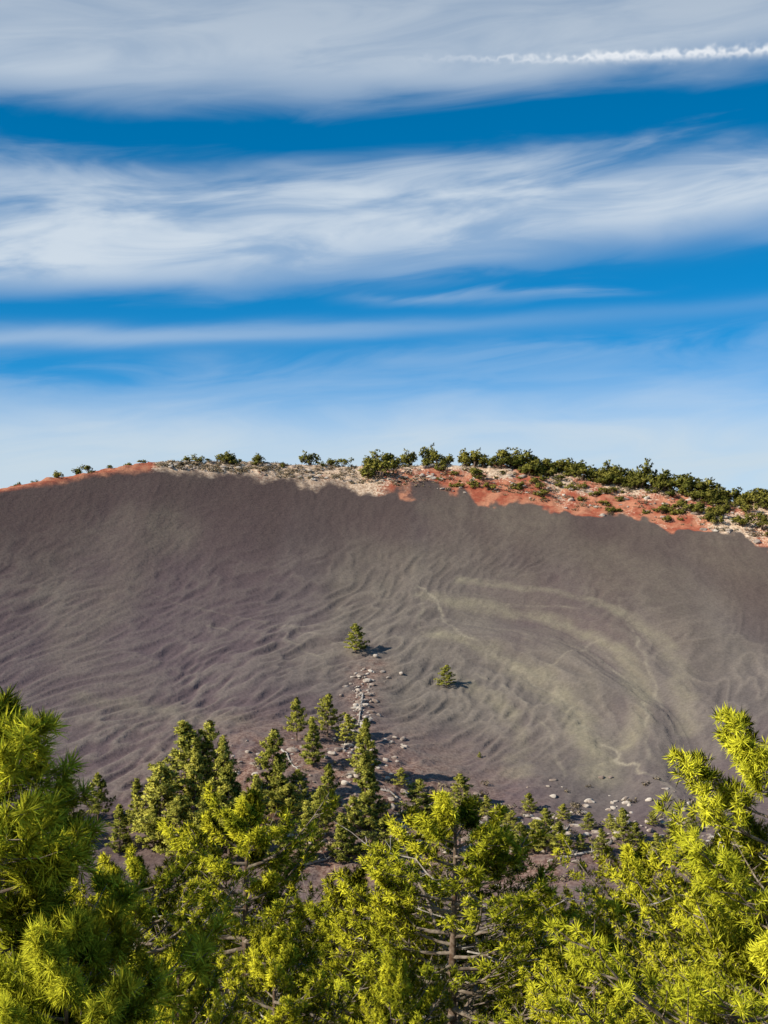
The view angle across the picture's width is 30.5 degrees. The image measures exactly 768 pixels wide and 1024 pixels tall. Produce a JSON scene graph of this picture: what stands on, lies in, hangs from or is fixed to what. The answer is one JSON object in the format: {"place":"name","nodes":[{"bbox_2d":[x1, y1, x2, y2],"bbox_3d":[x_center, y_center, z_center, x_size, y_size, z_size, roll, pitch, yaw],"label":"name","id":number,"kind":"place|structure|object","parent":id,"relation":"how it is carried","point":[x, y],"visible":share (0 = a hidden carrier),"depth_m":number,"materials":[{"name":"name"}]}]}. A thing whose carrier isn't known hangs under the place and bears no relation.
{"place":"outdoors","nodes":[
{"label":"outdoors","id":0,"kind":"place"},
{"bbox_2d":[0,460,767,1023],"bbox_3d":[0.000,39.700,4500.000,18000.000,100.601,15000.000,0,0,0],"label":"terrain","id":1,"kind":"structure","parent":0,"point":[146,608],"depth_m":224.64,"materials":[{"name":"grey sand"}]},
{"bbox_2d":[0,866,16,933],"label":"pine tree","id":2,"kind":"object","parent":1,"relation":"on","point":[2,888],"visible":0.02,"depth_m":33.89,"materials":[{"name":"green plant"}]},
{"bbox_2d":[0,869,121,983],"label":"pine tree","id":3,"kind":"object","parent":1,"relation":"on","point":[77,890],"depth_m":26.69,"materials":[{"name":"green plant"}]},
{"bbox_2d":[60,782,85,819],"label":"pine tree","id":4,"kind":"object","parent":1,"relation":"on","point":[83,811],"visible":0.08,"depth_m":162.16,"materials":[{"name":"green plant"}]},
{"bbox_2d":[0,899,180,1023],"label":"pine tree","id":5,"kind":"object","parent":1,"relation":"on","point":[76,942],"visible":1,"depth_m":7.45,"materials":[{"name":"green plant"}]},
{"bbox_2d":[84,772,115,820],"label":"pine tree","id":6,"kind":"object","parent":1,"relation":"on","point":[100,784],"visible":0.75,"depth_m":162.60,"materials":[{"name":"green plant"}]},
{"bbox_2d":[104,803,135,853],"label":"pine tree","id":7,"kind":"object","parent":1,"relation":"on","point":[119,814],"visible":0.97,"depth_m":156.36,"materials":[{"name":"green plant"}]},
{"bbox_2d":[0,680,240,1023],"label":"pine tree","id":8,"kind":"object","parent":1,"relation":"on","point":[44,849],"visible":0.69,"depth_m":9.19,"materials":[{"name":"green plant"}]},
{"bbox_2d":[0,842,271,1023],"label":"pine tree","id":9,"kind":"object","parent":1,"relation":"on","point":[163,912],"visible":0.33,"depth_m":24.11,"materials":[{"name":"green plant"}]},
{"bbox_2d":[124,778,147,831],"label":"pine tree","id":10,"kind":"object","parent":1,"relation":"on","point":[136,787],"visible":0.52,"depth_m":161.21,"materials":[{"name":"green plant"}]},
{"bbox_2d":[135,795,167,852],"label":"pine tree","id":11,"kind":"object","parent":1,"relation":"on","point":[154,809],"visible":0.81,"depth_m":155.28,"materials":[{"name":"green plant"}]},
{"bbox_2d":[129,761,188,846],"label":"pine tree","id":12,"kind":"object","parent":1,"relation":"on","point":[160,770],"visible":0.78,"depth_m":156.12,"materials":[{"name":"green plant"}]},
{"bbox_2d":[153,794,197,859],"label":"pine tree","id":13,"kind":"object","parent":1,"relation":"on","point":[178,801],"visible":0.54,"depth_m":152.37,"materials":[{"name":"green plant"}]},
{"bbox_2d":[147,719,215,810],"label":"pine tree","id":14,"kind":"object","parent":1,"relation":"on","point":[187,732],"visible":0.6,"depth_m":160.61,"materials":[{"name":"green plant"}]},
{"bbox_2d":[169,744,216,830],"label":"pine tree","id":15,"kind":"object","parent":1,"relation":"on","point":[196,751],"visible":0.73,"depth_m":158.92,"materials":[{"name":"green plant"}]},
{"bbox_2d":[128,925,260,1023],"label":"pine tree","id":16,"kind":"object","parent":1,"relation":"on","point":[216,1015],"visible":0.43,"depth_m":15.01,"materials":[{"name":"green plant"}]},
{"bbox_2d":[173,719,239,800],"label":"pine tree","id":17,"kind":"object","parent":1,"relation":"on","point":[208,734],"visible":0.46,"depth_m":162.10,"materials":[{"name":"green plant"}]},
{"bbox_2d":[189,790,223,866],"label":"pine tree","id":18,"kind":"object","parent":1,"relation":"on","point":[202,804],"visible":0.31,"depth_m":149.67,"materials":[{"name":"green plant"}]},
{"bbox_2d":[142,884,288,998],"bbox_3d":[-4.845,16.109,40.425,7.002,11.345,5.513,0,0,-25],"label":"pine tree","id":19,"kind":"object","parent":1,"relation":"on","point":[221,949],"visible":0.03,"depth_m":39.73,"materials":[{"name":"green plant"}]},
{"bbox_2d":[200,734,236,813],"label":"pine tree","id":20,"kind":"object","parent":1,"relation":"on","point":[223,757],"visible":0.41,"depth_m":159.67,"materials":[{"name":"green plant"}]},
{"bbox_2d":[201,761,243,856],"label":"pine tree","id":21,"kind":"object","parent":1,"relation":"on","point":[228,776],"visible":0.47,"depth_m":153.12,"materials":[{"name":"green plant"}]},
{"bbox_2d":[225,790,263,853],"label":"pine tree","id":22,"kind":"object","parent":1,"relation":"on","point":[243,792],"visible":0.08,"depth_m":153.02,"materials":[{"name":"green plant"}]},
{"bbox_2d":[247,774,272,823],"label":"pine tree","id":23,"kind":"object","parent":1,"relation":"on","point":[256,780],"visible":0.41,"depth_m":157.75,"materials":[{"name":"green plant"}]},
{"bbox_2d":[98,782,426,1023],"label":"pine tree","id":24,"kind":"object","parent":1,"relation":"on","point":[269,885],"visible":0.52,"depth_m":27.92,"materials":[{"name":"green plant"}]},
{"bbox_2d":[150,918,381,1023],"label":"pine tree","id":25,"kind":"object","parent":1,"relation":"on","point":[277,968],"visible":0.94,"depth_m":16.99,"materials":[{"name":"green plant"}]},
{"bbox_2d":[246,728,296,809],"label":"pine tree","id":26,"kind":"object","parent":1,"relation":"on","point":[271,748],"visible":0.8,"depth_m":162.12,"materials":[{"name":"green plant"}]},
{"bbox_2d":[265,753,288,813],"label":"pine tree","id":27,"kind":"object","parent":1,"relation":"on","point":[275,788],"visible":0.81,"depth_m":161.54,"materials":[{"name":"green plant"}]},
{"bbox_2d":[267,821,298,870],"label":"pine tree","id":28,"kind":"object","parent":1,"relation":"on","point":[292,858],"visible":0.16,"depth_m":149.51,"materials":[{"name":"green plant"}]},
{"bbox_2d":[271,782,303,818],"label":"pine tree","id":29,"kind":"object","parent":1,"relation":"on","point":[287,788],"visible":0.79,"depth_m":159.52,"materials":[{"name":"green plant"}]},
{"bbox_2d":[281,749,301,768],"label":"fallen log","id":30,"kind":"object","parent":1,"relation":"on","point":[282,750],"visible":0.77,"depth_m":175.03,"materials":[{"name":"grey wood"}]},
{"bbox_2d":[283,697,308,740],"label":"pine tree","id":31,"kind":"object","parent":1,"relation":"on","point":[295,706],"visible":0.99,"depth_m":182.09,"materials":[{"name":"green plant"}]},
{"bbox_2d":[287,769,314,805],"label":"pine tree","id":32,"kind":"object","parent":1,"relation":"on","point":[299,778],"visible":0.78,"depth_m":162.19,"materials":[{"name":"green plant"}]},
{"bbox_2d":[296,800,326,862],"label":"pine tree","id":33,"kind":"object","parent":1,"relation":"on","point":[307,810],"visible":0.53,"depth_m":150.48,"materials":[{"name":"green plant"}]},
{"bbox_2d":[299,716,328,765],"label":"pine tree","id":34,"kind":"object","parent":1,"relation":"on","point":[312,727],"visible":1,"depth_m":172.90,"materials":[{"name":"green plant"}]},
{"bbox_2d":[303,853,335,865],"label":"fallen log","id":35,"kind":"object","parent":1,"relation":"on","point":[320,860],"visible":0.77,"depth_m":151.12,"materials":[{"name":"grey wood"}]},
{"bbox_2d":[303,785,336,833],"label":"pine tree","id":36,"kind":"object","parent":1,"relation":"on","point":[316,797],"visible":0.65,"depth_m":155.75,"materials":[{"name":"green plant"}]},
{"bbox_2d":[314,763,341,817],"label":"pine tree","id":37,"kind":"object","parent":1,"relation":"on","point":[328,772],"visible":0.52,"depth_m":160.61,"materials":[{"name":"green plant"}]},
{"bbox_2d":[313,693,346,736],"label":"pine tree","id":38,"kind":"object","parent":1,"relation":"on","point":[327,701],"visible":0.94,"depth_m":186.53,"materials":[{"name":"green plant"}]},
{"bbox_2d":[327,812,358,863],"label":"pine tree","id":39,"kind":"object","parent":1,"relation":"on","point":[341,820],"visible":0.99,"depth_m":150.69,"materials":[{"name":"green plant"}]},
{"bbox_2d":[332,714,359,742],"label":"pine tree","id":40,"kind":"object","parent":1,"relation":"on","point":[348,724],"visible":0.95,"depth_m":184.60,"materials":[{"name":"green plant"}]},
{"bbox_2d":[236,854,477,1023],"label":"pine tree","id":41,"kind":"object","parent":1,"relation":"on","point":[357,876],"visible":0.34,"depth_m":25.79,"materials":[{"name":"green plant"}]},
{"bbox_2d":[335,795,378,855],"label":"pine tree","id":42,"kind":"object","parent":1,"relation":"on","point":[353,817],"visible":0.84,"depth_m":152.02,"materials":[{"name":"green plant"}]},
{"bbox_2d":[344,623,369,653],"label":"pine tree","id":43,"kind":"object","parent":1,"relation":"on","point":[355,628],"visible":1,"depth_m":218.72,"materials":[{"name":"green plant"}]},
{"bbox_2d":[357,694,365,723],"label":"fallen log","id":44,"kind":"object","parent":1,"relation":"on","point":[362,695],"visible":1,"depth_m":200.10,"materials":[{"name":"grey wood"}]},
{"bbox_2d":[345,718,381,773],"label":"pine tree","id":45,"kind":"object","parent":1,"relation":"on","point":[367,742],"visible":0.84,"depth_m":171.92,"materials":[{"name":"green plant"}]},
{"bbox_2d":[348,750,385,823],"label":"pine tree","id":46,"kind":"object","parent":1,"relation":"on","point":[365,761],"visible":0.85,"depth_m":159.67,"materials":[{"name":"green plant"}]},
{"bbox_2d":[362,842,388,877],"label":"pine tree","id":47,"kind":"object","parent":1,"relation":"on","point":[375,843],"visible":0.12,"depth_m":147.45,"materials":[{"name":"green plant"}]},
{"bbox_2d":[361,772,390,830],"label":"pine tree","id":48,"kind":"object","parent":1,"relation":"on","point":[371,799],"visible":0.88,"depth_m":159.22,"materials":[{"name":"green plant"}]},
{"bbox_2d":[371,816,399,848],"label":"pine tree","id":49,"kind":"object","parent":1,"relation":"on","point":[384,836],"visible":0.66,"depth_m":153.15,"materials":[{"name":"green plant"}]},
{"bbox_2d":[303,949,469,1023],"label":"pine tree","id":50,"kind":"object","parent":1,"relation":"on","point":[393,973],"visible":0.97,"depth_m":16.93,"materials":[{"name":"green plant"}]},
{"bbox_2d":[13,443,767,536],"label":"juniper trees","id":51,"kind":"object","parent":1,"relation":"on","point":[526,462],"visible":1,"depth_m":288.13,"materials":[{"name":"green plant"}]},
{"bbox_2d":[380,787,400,799],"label":"fallen log","id":52,"kind":"object","parent":1,"relation":"on","point":[385,790],"visible":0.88,"depth_m":168.98,"materials":[{"name":"grey wood"}]},
{"bbox_2d":[391,767,408,786],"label":"pine tree","id":53,"kind":"object","parent":1,"relation":"on","point":[400,777],"visible":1,"depth_m":172.24,"materials":[{"name":"green plant"}]},
{"bbox_2d":[319,888,485,1023],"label":"pine tree","id":54,"kind":"object","parent":1,"relation":"on","point":[422,914],"visible":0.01,"depth_m":40.04,"materials":[{"name":"green plant"}]},
{"bbox_2d":[231,787,592,1023],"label":"pine tree","id":55,"kind":"object","parent":1,"relation":"on","point":[486,856],"visible":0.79,"depth_m":23.95,"materials":[{"name":"green plant"}]},
{"bbox_2d":[394,778,434,815],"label":"pine tree","id":56,"kind":"object","parent":1,"relation":"on","point":[419,784],"visible":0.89,"depth_m":163.41,"materials":[{"name":"green plant"}]},
{"bbox_2d":[78,459,767,901],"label":"sagebrush","id":57,"kind":"object","parent":1,"relation":"on","point":[286,473],"visible":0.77,"depth_m":280.58,"materials":[{"name":"plant"}]},
{"bbox_2d":[419,795,436,817],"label":"pine tree","id":58,"kind":"object","parent":1,"relation":"on","point":[428,803],"visible":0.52,"depth_m":164.21,"materials":[{"name":"green plant"}]},
{"bbox_2d":[430,826,453,849],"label":"pine tree","id":59,"kind":"object","parent":1,"relation":"on","point":[443,848],"visible":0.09,"depth_m":154.30,"materials":[{"name":"green plant"}]},
{"bbox_2d":[434,665,456,687],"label":"pine tree","id":60,"kind":"object","parent":1,"relation":"on","point":[447,675],"visible":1,"depth_m":210.62,"materials":[{"name":"green plant"}]},
{"bbox_2d":[449,774,478,806],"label":"pine tree","id":61,"kind":"object","parent":1,"relation":"on","point":[460,779],"visible":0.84,"depth_m":169.17,"materials":[{"name":"green plant"}]},
{"bbox_2d":[168,460,760,897],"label":"boulders","id":62,"kind":"object","parent":1,"relation":"on","point":[402,746],"visible":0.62,"depth_m":180.78,"materials":[{"name":"grey stone"}]},
{"bbox_2d":[478,795,494,815],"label":"pine tree","id":63,"kind":"object","parent":1,"relation":"on","point":[487,804],"visible":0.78,"depth_m":166.98,"materials":[{"name":"green plant"}]},
{"bbox_2d":[500,805,508,822],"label":"pine tree","id":64,"kind":"object","parent":1,"relation":"on","point":[502,820],"visible":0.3,"depth_m":165.77,"materials":[{"name":"green plant"}]},
{"bbox_2d":[501,810,520,830],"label":"pine tree","id":65,"kind":"object","parent":1,"relation":"on","point":[514,820],"visible":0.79,"depth_m":163.84,"materials":[{"name":"green plant"}]},
{"bbox_2d":[512,822,532,851],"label":"pine tree","id":66,"kind":"object","parent":1,"relation":"on","point":[520,826],"visible":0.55,"depth_m":154.25,"materials":[{"name":"green plant"}]},
{"bbox_2d":[521,792,537,812],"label":"pine tree","id":67,"kind":"object","parent":1,"relation":"on","point":[527,802],"visible":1,"depth_m":168.82,"materials":[{"name":"green plant"}]},
{"bbox_2d":[523,819,551,852],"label":"pine tree","id":68,"kind":"object","parent":1,"relation":"on","point":[537,826],"visible":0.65,"depth_m":154.17,"materials":[{"name":"green plant"}]},
{"bbox_2d":[440,879,659,1023],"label":"pine tree","id":69,"kind":"object","parent":1,"relation":"on","point":[544,934],"visible":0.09,"depth_m":29.67,"materials":[{"name":"green plant"}]},
{"bbox_2d":[537,808,563,841],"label":"pine tree","id":70,"kind":"object","parent":1,"relation":"on","point":[545,813],"visible":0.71,"depth_m":156.23,"materials":[{"name":"green plant"}]},
{"bbox_2d":[545,821,572,849],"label":"pine tree","id":71,"kind":"object","parent":1,"relation":"on","point":[558,824],"visible":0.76,"depth_m":153.45,"materials":[{"name":"green plant"}]},
{"bbox_2d":[556,803,571,820],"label":"pine tree","id":72,"kind":"object","parent":1,"relation":"on","point":[562,808],"visible":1,"depth_m":167.09,"materials":[{"name":"green plant"}]},
{"bbox_2d":[560,848,596,859],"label":"fallen log","id":73,"kind":"object","parent":1,"relation":"on","point":[581,853],"visible":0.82,"depth_m":153.32,"materials":[{"name":"grey wood"}]},
{"bbox_2d":[573,833,588,850],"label":"pine tree","id":74,"kind":"object","parent":1,"relation":"on","point":[578,840],"visible":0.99,"depth_m":154.47,"materials":[{"name":"green plant"}]},
{"bbox_2d":[579,812,597,829],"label":"pine tree","id":75,"kind":"object","parent":1,"relation":"on","point":[589,821],"visible":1,"depth_m":162.46,"materials":[{"name":"green plant"}]},
{"bbox_2d":[498,903,697,1023],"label":"pine tree","id":76,"kind":"object","parent":1,"relation":"on","point":[564,977],"visible":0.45,"depth_m":18.77,"materials":[{"name":"green plant"}]},
{"bbox_2d":[589,828,611,856],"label":"pine tree","id":77,"kind":"object","parent":1,"relation":"on","point":[601,838],"visible":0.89,"depth_m":153.38,"materials":[{"name":"green plant"}]},
{"bbox_2d":[602,813,617,828],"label":"pine tree","id":78,"kind":"object","parent":1,"relation":"on","point":[610,818],"visible":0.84,"depth_m":161.61,"materials":[{"name":"green plant"}]},
{"bbox_2d":[484,832,746,1023],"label":"pine tree","id":79,"kind":"object","parent":1,"relation":"on","point":[629,853],"visible":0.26,"depth_m":26.93,"materials":[{"name":"green plant"}]},
{"bbox_2d":[608,807,634,842],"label":"pine tree","id":80,"kind":"object","parent":1,"relation":"on","point":[623,814],"visible":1,"depth_m":156.79,"materials":[{"name":"green plant"}]},
{"bbox_2d":[626,822,646,845],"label":"pine tree","id":81,"kind":"object","parent":1,"relation":"on","point":[635,827],"visible":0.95,"depth_m":156.26,"materials":[{"name":"green plant"}]},
{"bbox_2d":[534,702,767,1023],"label":"pine tree","id":82,"kind":"object","parent":1,"relation":"on","point":[751,759],"visible":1,"depth_m":12.61,"materials":[{"name":"green plant"}]},
{"bbox_2d":[646,811,660,825],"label":"pine tree","id":83,"kind":"object","parent":1,"relation":"on","point":[653,818],"visible":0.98,"depth_m":162.78,"materials":[{"name":"green plant"}]},
{"bbox_2d":[647,833,668,854],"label":"pine tree","id":84,"kind":"object","parent":1,"relation":"on","point":[656,842],"visible":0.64,"depth_m":153.56,"materials":[{"name":"green plant"}]},
{"bbox_2d":[566,824,765,1023],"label":"pine tree","id":85,"kind":"object","parent":1,"relation":"on","point":[646,908],"visible":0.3,"depth_m":20.96,"materials":[{"name":"green plant"}]},
{"bbox_2d":[663,819,676,837],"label":"pine tree","id":86,"kind":"object","parent":1,"relation":"on","point":[669,830],"visible":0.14,"depth_m":160.76,"materials":[{"name":"green plant"}]},
{"bbox_2d":[597,875,749,1019],"bbox_3d":[7.869,15.748,39.998,6.490,11.108,4.731,0,0,-44],"label":"pine tree","id":87,"kind":"object","parent":1,"relation":"on","point":[659,936],"visible":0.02,"depth_m":40.12,"materials":[{"name":"green plant"}]},
{"bbox_2d":[684,813,699,829],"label":"pine tree","id":88,"kind":"object","parent":1,"relation":"on","point":[693,818],"visible":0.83,"depth_m":163.41,"materials":[{"name":"green plant"}]},
{"bbox_2d":[654,889,767,1023],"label":"pine tree","id":89,"kind":"object","parent":1,"relation":"on","point":[748,935],"visible":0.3,"depth_m":14.81,"materials":[{"name":"green plant"}]},
{"bbox_2d":[0,0,767,501],"label":"sky","id":90,"kind":"structure","parent":0,"point":[277,230],"materials":[{"name":"blue"}]}
]}

